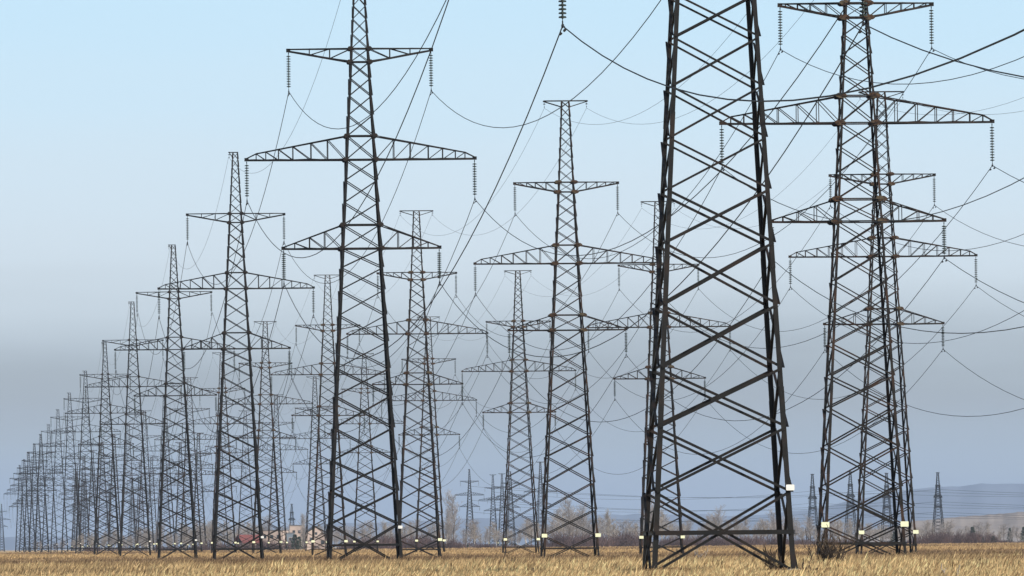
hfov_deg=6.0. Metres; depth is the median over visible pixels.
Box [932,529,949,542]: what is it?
bare bush
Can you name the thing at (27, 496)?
lattice pylon
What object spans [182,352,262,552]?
lattice pylon
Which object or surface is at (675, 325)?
conductor wire
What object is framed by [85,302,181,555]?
lattice pylon
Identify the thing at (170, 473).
lattice pylon
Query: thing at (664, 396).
conductor wire
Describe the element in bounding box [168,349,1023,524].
conductor wire
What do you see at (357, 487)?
lattice pylon
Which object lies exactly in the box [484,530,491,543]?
bare tree
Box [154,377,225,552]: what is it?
lattice pylon
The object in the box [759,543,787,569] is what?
bare shrub
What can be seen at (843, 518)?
distant wire
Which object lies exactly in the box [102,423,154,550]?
lattice pylon
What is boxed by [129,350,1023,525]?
conductor wire
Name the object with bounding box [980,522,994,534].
bare tree
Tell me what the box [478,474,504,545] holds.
lattice pylon
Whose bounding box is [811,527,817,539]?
bare tree
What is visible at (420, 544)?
bare bush
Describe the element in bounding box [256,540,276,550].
bare bush
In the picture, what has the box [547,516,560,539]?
bare tree
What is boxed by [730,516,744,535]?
bare tree
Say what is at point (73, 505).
lattice pylon
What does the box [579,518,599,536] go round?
bare tree
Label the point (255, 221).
conductor wire
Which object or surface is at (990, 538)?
bare bush
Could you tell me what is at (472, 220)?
ground wire
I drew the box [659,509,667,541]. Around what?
bare tree
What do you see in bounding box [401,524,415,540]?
bare tree
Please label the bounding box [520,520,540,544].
bare tree
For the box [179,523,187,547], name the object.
bare tree
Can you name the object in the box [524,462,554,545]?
lattice pylon
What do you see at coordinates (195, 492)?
lattice pylon
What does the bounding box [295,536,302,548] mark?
conifer
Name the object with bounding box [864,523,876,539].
bare tree
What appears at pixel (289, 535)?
house
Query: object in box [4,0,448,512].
conductor wire
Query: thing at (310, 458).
lattice pylon
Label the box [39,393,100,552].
lattice pylon
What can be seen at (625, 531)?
bare tree
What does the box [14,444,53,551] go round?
lattice pylon
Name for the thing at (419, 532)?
bare tree
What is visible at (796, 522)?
bare tree
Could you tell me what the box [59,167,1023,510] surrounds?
conductor wire
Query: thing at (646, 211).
ground wire
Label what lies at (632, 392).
conductor wire
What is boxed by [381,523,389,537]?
bare tree
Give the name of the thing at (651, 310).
conductor wire
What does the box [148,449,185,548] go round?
lattice pylon
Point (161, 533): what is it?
bare tree
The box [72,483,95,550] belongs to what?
lattice pylon
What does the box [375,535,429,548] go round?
bare bush
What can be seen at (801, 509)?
distant wire
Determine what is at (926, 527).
bare tree
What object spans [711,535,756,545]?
bare bush
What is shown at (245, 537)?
house
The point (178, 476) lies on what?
lattice pylon
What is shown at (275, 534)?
house
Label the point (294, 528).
house
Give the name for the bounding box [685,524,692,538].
bare tree
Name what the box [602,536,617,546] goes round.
bare bush
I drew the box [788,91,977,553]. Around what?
lattice pylon
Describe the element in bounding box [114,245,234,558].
lattice pylon
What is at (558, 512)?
bare tree
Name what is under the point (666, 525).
bare tree
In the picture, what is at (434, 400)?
lattice pylon
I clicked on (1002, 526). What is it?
bare tree
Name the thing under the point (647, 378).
lattice pylon
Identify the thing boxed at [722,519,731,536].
bare tree
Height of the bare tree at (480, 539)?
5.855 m
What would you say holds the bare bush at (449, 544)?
on the ground at (7, 551)
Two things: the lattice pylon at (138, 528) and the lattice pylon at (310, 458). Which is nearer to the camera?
the lattice pylon at (310, 458)
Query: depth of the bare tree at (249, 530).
3630.02 m
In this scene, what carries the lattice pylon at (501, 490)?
on the ground at (7, 551)
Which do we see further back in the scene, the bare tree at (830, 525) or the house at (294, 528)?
the house at (294, 528)
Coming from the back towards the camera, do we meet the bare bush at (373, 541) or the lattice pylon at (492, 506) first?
the lattice pylon at (492, 506)
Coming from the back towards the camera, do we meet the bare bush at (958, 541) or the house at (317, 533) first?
the house at (317, 533)
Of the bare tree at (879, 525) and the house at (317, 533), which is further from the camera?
the bare tree at (879, 525)
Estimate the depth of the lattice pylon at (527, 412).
1456.77 m
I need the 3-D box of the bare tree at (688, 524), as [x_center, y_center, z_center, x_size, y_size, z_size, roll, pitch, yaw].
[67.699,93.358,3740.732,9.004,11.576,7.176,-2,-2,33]
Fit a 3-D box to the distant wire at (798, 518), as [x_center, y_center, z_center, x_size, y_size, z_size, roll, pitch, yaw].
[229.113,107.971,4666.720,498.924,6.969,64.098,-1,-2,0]
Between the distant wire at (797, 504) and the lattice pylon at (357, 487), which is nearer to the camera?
the lattice pylon at (357, 487)
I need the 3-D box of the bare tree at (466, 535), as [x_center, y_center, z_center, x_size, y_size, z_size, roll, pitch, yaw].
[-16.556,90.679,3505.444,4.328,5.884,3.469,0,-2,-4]
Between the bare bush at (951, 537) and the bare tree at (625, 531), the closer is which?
the bare bush at (951, 537)
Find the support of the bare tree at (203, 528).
on the ground at (7, 551)
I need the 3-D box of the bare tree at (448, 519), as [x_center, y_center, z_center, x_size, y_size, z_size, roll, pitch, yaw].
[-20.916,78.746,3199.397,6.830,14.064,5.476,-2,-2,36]
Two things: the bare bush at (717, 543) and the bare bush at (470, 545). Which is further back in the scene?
the bare bush at (470, 545)
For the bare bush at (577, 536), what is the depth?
3102.76 m
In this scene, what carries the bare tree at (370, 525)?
on the ground at (7, 551)
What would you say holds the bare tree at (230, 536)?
on the ground at (7, 551)
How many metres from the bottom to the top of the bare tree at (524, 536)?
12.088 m
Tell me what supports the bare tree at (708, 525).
on the ground at (7, 551)
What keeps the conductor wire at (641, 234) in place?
hanging from the lattice pylon at (553, 315)
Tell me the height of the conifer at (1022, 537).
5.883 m
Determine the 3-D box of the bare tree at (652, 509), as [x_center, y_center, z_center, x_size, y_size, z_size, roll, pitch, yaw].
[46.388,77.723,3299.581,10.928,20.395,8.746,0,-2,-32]
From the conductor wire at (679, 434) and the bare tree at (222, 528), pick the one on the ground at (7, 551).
the bare tree at (222, 528)
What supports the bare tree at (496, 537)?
on the ground at (7, 551)
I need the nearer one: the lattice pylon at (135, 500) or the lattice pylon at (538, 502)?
the lattice pylon at (538, 502)
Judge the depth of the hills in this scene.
24523.94 m
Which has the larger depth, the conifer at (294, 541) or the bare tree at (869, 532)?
the bare tree at (869, 532)
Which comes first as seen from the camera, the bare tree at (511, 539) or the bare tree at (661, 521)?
the bare tree at (511, 539)
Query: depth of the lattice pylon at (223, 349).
971.71 m
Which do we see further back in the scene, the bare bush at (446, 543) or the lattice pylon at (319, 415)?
the bare bush at (446, 543)
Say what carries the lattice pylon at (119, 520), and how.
on the ground at (7, 551)
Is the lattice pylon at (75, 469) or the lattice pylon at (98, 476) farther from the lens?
the lattice pylon at (75, 469)
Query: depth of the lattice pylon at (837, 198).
608.96 m
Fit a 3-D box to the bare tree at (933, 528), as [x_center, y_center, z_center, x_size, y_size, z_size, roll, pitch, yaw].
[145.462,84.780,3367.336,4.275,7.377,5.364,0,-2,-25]
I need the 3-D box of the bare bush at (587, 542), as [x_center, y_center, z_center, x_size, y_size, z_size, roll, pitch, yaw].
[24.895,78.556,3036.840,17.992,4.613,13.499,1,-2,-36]
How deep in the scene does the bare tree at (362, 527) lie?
3415.51 m
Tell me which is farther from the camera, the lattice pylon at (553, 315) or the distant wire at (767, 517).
the distant wire at (767, 517)
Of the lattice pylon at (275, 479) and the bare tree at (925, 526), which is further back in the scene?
the bare tree at (925, 526)
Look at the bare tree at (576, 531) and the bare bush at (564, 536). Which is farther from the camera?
the bare tree at (576, 531)
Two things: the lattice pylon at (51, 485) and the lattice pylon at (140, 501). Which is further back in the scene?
the lattice pylon at (140, 501)
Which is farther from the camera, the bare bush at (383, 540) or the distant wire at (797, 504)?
the distant wire at (797, 504)
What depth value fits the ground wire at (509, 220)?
1001.89 m
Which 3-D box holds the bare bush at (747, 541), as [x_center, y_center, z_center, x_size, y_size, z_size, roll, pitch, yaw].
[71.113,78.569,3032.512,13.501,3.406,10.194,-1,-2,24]
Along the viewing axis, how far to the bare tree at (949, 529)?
3961.98 m
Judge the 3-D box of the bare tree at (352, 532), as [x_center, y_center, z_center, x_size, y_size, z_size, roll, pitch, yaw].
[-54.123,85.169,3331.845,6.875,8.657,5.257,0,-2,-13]
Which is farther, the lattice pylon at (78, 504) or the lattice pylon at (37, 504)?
the lattice pylon at (37, 504)
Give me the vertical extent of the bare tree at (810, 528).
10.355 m
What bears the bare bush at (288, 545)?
on the ground at (7, 551)
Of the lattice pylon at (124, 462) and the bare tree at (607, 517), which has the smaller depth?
the lattice pylon at (124, 462)
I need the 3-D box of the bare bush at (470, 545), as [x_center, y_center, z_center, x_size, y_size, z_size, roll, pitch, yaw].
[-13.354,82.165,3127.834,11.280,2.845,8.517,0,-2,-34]
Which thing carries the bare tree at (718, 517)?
on the ground at (7, 551)
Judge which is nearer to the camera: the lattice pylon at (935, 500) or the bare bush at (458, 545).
the bare bush at (458, 545)
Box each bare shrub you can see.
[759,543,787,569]
[802,526,858,561]
[802,558,818,571]
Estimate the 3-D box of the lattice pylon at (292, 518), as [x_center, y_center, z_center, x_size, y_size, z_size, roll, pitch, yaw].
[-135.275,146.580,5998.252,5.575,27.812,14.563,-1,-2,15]
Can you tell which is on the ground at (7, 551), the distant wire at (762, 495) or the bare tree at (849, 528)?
the bare tree at (849, 528)
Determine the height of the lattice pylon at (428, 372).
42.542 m
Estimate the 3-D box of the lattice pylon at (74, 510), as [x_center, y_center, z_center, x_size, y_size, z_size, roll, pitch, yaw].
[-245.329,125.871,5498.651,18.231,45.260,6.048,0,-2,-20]
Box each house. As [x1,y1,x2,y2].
[233,532,258,547]
[262,530,288,549]
[286,532,294,541]
[289,525,303,549]
[301,524,321,549]
[317,531,326,548]
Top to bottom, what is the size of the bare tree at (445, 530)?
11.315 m
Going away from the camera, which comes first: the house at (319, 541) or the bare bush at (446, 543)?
the bare bush at (446, 543)
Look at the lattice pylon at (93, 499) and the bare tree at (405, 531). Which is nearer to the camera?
the bare tree at (405, 531)
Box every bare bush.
[193,539,231,550]
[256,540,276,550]
[265,540,295,549]
[341,534,395,548]
[351,540,385,548]
[360,535,407,547]
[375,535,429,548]
[381,534,427,544]
[406,537,425,548]
[421,534,440,548]
[428,537,456,547]
[445,538,462,547]
[451,541,466,547]
[459,541,484,547]
[473,543,491,547]
[546,529,572,546]
[546,534,590,546]
[547,532,581,544]
[566,533,618,546]
[571,532,602,546]
[602,532,637,543]
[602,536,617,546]
[607,532,660,546]
[611,531,652,545]
[614,534,636,546]
[661,536,699,545]
[699,536,721,545]
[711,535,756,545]
[721,536,760,545]
[745,536,768,544]
[766,534,776,545]
[796,538,820,544]
[908,531,943,542]
[922,531,952,543]
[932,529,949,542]
[947,531,978,543]
[951,533,966,542]
[962,531,999,543]
[974,532,1001,542]
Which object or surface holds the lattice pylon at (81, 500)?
on the ground at (7, 551)
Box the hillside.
[823,512,1023,541]
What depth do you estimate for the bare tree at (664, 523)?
3399.28 m
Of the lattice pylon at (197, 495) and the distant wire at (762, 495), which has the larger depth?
the distant wire at (762, 495)
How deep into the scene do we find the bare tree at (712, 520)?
3815.92 m
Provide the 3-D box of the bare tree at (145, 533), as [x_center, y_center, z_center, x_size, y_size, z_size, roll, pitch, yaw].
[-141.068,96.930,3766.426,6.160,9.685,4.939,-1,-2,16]
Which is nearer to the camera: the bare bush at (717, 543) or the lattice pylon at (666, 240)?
the lattice pylon at (666, 240)
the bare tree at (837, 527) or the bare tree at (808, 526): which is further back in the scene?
the bare tree at (808, 526)
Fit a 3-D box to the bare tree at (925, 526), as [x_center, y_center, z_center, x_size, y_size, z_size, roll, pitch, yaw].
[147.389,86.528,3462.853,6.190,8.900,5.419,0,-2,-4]
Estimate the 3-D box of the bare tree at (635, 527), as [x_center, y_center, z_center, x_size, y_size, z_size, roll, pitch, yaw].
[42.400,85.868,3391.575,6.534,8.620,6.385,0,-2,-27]
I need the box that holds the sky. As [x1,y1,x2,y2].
[0,0,1023,537]
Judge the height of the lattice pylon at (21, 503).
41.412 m
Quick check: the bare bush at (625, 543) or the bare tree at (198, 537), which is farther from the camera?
the bare tree at (198, 537)
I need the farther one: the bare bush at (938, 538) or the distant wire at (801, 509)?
the distant wire at (801, 509)
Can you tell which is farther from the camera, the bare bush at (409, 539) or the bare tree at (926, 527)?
the bare tree at (926, 527)
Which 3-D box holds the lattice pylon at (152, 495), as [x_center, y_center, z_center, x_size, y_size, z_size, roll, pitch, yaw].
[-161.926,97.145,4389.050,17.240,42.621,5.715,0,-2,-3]
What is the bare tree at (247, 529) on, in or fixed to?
on the ground at (7, 551)
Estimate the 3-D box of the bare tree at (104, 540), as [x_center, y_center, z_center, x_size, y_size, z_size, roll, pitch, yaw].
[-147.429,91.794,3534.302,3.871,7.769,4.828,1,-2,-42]
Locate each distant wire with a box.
[473,486,1005,497]
[473,500,997,510]
[476,512,1023,521]
[496,513,977,522]
[497,491,1002,499]
[501,503,989,511]
[514,501,1002,510]
[519,488,1009,497]
[520,512,1023,521]
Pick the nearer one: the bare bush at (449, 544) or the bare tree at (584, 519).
the bare bush at (449, 544)
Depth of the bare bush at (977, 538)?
3018.86 m
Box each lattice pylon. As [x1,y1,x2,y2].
[0,504,10,550]
[4,465,36,551]
[8,459,41,551]
[10,453,46,551]
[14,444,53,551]
[19,434,60,551]
[24,424,73,551]
[31,409,85,551]
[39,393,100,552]
[51,371,120,553]
[59,463,92,550]
[61,471,91,550]
[65,342,145,554]
[65,457,98,550]
[72,450,109,547]
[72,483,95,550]
[81,442,121,550]
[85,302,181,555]
[90,434,137,550]
[99,484,118,547]
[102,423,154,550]
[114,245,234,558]
[116,410,173,550]
[120,480,144,549]
[127,462,157,550]
[133,396,196,551]
[133,457,170,550]
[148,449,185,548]
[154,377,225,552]
[157,152,314,559]
[160,442,202,547]
[175,433,222,546]
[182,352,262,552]
[194,423,245,547]
[218,321,312,554]
[220,410,273,550]
[244,0,476,559]
[245,394,307,549]
[271,275,385,554]
[280,376,350,550]
[288,504,294,531]
[324,353,402,551]
[346,210,487,556]
[381,316,476,551]
[455,469,483,546]
[461,270,575,553]
[473,100,655,556]
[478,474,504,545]
[487,473,516,546]
[496,471,524,546]
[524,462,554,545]
[558,0,867,569]
[587,201,730,553]
[719,0,994,555]
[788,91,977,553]
[806,474,817,539]
[843,471,858,541]
[879,473,893,541]
[931,472,944,534]
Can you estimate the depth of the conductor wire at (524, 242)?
581.91 m
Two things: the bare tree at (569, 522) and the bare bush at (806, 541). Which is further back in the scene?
the bare tree at (569, 522)
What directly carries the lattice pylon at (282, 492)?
on the ground at (7, 551)
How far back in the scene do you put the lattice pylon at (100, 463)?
3812.35 m
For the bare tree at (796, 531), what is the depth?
3777.46 m
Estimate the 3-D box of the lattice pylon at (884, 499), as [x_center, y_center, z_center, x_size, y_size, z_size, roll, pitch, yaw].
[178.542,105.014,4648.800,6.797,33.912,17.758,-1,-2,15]
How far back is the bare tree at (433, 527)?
3765.74 m
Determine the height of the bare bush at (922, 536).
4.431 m
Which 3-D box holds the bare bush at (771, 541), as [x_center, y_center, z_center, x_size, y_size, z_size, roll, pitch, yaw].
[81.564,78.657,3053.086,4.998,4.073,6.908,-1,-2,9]
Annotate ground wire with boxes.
[22,3,339,464]
[81,0,813,470]
[94,16,744,460]
[146,97,1023,463]
[180,99,1020,459]
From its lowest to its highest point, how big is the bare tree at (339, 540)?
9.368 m
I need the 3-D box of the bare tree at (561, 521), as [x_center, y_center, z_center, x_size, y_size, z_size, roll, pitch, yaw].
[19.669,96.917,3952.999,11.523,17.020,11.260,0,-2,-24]
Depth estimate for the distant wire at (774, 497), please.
4605.77 m
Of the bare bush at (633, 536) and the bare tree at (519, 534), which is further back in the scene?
the bare tree at (519, 534)
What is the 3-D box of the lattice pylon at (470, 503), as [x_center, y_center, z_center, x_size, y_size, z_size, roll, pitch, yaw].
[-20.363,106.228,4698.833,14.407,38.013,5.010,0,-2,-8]
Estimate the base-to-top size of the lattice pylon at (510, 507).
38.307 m
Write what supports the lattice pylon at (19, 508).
on the ground at (7, 551)
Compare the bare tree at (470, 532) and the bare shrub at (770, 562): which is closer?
the bare shrub at (770, 562)
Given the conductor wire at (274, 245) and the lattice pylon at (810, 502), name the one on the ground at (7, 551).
the lattice pylon at (810, 502)
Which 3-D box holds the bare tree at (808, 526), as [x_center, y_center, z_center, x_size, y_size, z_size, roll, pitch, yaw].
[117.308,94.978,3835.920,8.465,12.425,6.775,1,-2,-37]
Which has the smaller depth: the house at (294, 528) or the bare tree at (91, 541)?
the house at (294, 528)
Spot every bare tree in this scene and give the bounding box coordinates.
[87,533,98,547]
[101,531,107,549]
[108,534,116,549]
[141,528,151,550]
[151,521,171,545]
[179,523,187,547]
[195,525,208,542]
[196,520,208,544]
[206,525,211,542]
[217,520,232,542]
[223,530,235,542]
[238,521,258,534]
[242,522,256,534]
[262,515,274,529]
[298,514,311,549]
[334,525,347,542]
[347,526,359,540]
[358,521,371,540]
[364,520,378,539]
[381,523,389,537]
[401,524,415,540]
[410,517,424,537]
[428,522,436,540]
[438,490,468,537]
[440,520,456,539]
[443,507,456,542]
[458,528,468,542]
[460,519,475,543]
[461,533,470,544]
[467,519,483,540]
[471,524,477,544]
[476,533,484,542]
[482,523,502,547]
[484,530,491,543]
[492,531,499,545]
[507,529,515,546]
[515,519,532,543]
[517,528,522,542]
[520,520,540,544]
[538,523,553,540]
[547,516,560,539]
[548,509,561,537]
[550,507,567,535]
[557,510,580,538]
[560,495,581,535]
[568,508,588,535]
[575,501,591,535]
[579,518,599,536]
[598,517,606,536]
[602,508,613,535]
[609,522,621,536]
[616,520,631,535]
[624,518,633,533]
[628,524,639,538]
[640,491,663,530]
[649,506,666,529]
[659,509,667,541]
[660,516,675,537]
[684,519,693,529]
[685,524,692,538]
[703,515,712,537]
[707,512,720,528]
[713,504,728,537]
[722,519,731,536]
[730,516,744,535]
[739,518,751,536]
[754,519,768,540]
[767,509,782,538]
[783,517,804,529]
[793,522,800,542]
[796,530,806,539]
[802,522,815,540]
[803,516,815,537]
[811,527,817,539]
[828,520,836,537]
[832,520,846,541]
[845,518,854,537]
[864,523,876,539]
[875,524,884,539]
[920,520,931,535]
[920,522,930,537]
[926,524,936,535]
[940,521,954,533]
[944,520,955,533]
[972,521,984,534]
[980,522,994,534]
[997,524,1008,539]
[1013,525,1020,540]
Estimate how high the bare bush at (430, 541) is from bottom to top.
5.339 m
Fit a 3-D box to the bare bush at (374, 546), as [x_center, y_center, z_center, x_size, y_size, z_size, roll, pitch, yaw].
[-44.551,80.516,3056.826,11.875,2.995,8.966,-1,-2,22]
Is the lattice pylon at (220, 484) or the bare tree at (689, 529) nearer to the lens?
the lattice pylon at (220, 484)
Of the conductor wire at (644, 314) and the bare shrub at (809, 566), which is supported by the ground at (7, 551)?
the bare shrub at (809, 566)
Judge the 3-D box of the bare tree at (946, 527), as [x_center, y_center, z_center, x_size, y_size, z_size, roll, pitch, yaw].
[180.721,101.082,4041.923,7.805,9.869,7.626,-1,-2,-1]
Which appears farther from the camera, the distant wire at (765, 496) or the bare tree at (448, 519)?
the distant wire at (765, 496)
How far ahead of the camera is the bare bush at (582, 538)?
3074.22 m
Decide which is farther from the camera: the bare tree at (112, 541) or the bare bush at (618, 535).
the bare tree at (112, 541)
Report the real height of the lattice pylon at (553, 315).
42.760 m
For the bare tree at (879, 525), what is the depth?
3743.35 m
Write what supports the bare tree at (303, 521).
on the ground at (7, 551)
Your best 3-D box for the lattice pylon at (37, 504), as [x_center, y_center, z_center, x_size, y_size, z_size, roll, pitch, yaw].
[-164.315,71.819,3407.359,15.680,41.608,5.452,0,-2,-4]
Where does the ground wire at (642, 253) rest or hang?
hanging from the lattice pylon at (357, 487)
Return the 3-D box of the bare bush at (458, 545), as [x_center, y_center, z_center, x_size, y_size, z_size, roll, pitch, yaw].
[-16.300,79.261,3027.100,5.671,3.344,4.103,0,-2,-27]
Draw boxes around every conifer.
[289,534,301,548]
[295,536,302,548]
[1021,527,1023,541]
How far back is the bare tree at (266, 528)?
3298.63 m
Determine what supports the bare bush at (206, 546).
on the ground at (7, 551)
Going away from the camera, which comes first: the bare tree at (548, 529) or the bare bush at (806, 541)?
the bare bush at (806, 541)
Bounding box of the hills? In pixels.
[0,483,1023,549]
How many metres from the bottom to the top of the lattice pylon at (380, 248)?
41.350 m
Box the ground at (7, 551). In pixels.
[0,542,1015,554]
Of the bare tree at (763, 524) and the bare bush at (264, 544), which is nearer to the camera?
the bare bush at (264, 544)
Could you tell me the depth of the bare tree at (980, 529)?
4011.52 m
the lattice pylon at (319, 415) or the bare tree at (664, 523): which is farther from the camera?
the bare tree at (664, 523)
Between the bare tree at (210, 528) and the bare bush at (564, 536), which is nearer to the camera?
the bare bush at (564, 536)
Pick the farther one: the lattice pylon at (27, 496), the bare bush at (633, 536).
the lattice pylon at (27, 496)
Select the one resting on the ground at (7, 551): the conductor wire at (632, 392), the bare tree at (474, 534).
the bare tree at (474, 534)
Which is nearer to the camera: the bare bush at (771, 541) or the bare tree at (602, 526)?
the bare bush at (771, 541)
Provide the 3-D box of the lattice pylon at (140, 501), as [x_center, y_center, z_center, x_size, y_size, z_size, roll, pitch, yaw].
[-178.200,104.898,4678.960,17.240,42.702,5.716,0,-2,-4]
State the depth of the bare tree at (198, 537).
3419.66 m
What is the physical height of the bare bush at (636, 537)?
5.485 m
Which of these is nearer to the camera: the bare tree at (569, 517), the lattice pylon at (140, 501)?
the bare tree at (569, 517)
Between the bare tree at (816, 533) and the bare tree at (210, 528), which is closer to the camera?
the bare tree at (210, 528)
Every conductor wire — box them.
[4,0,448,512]
[9,26,1023,526]
[10,0,445,499]
[33,0,660,497]
[35,24,1023,520]
[38,0,849,514]
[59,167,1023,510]
[66,262,1023,525]
[73,50,1023,490]
[87,48,1022,499]
[91,258,1023,527]
[100,166,1023,511]
[124,288,1023,512]
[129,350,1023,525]
[130,206,1022,496]
[157,205,1022,497]
[163,286,1022,514]
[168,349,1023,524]
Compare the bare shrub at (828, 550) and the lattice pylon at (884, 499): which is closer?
the bare shrub at (828, 550)
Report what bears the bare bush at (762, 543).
on the ground at (7, 551)
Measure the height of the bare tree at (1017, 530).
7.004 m
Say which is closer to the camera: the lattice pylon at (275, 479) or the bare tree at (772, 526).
the lattice pylon at (275, 479)
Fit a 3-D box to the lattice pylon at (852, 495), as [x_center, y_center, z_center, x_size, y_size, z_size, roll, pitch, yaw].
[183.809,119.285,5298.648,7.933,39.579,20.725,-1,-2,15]
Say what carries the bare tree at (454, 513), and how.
on the ground at (7, 551)
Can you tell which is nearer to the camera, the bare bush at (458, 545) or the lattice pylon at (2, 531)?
the bare bush at (458, 545)
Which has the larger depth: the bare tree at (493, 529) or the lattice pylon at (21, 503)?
the lattice pylon at (21, 503)
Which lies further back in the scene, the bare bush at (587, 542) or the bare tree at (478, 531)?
the bare tree at (478, 531)
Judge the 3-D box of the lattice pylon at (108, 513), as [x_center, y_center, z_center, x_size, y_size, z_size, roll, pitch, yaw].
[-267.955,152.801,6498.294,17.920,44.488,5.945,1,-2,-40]
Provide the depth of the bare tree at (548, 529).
3820.43 m
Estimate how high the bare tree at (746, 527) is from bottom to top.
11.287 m
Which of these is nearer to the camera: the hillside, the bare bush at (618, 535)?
the bare bush at (618, 535)
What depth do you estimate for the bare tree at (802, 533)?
3693.00 m
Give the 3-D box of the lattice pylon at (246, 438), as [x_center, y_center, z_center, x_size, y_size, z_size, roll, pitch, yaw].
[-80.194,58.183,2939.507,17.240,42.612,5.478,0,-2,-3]
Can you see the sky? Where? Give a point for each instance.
(120, 120)
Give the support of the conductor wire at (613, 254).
hanging from the lattice pylon at (553, 315)
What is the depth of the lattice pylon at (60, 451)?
2794.73 m
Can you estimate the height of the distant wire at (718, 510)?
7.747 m
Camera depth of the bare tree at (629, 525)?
4167.09 m
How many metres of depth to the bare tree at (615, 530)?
3402.67 m
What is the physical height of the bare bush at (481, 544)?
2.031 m
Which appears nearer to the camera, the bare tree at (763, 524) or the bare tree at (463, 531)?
the bare tree at (763, 524)
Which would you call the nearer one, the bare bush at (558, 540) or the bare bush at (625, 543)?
the bare bush at (625, 543)
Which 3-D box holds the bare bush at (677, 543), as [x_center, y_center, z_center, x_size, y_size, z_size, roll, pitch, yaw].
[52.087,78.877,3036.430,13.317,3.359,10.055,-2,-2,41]

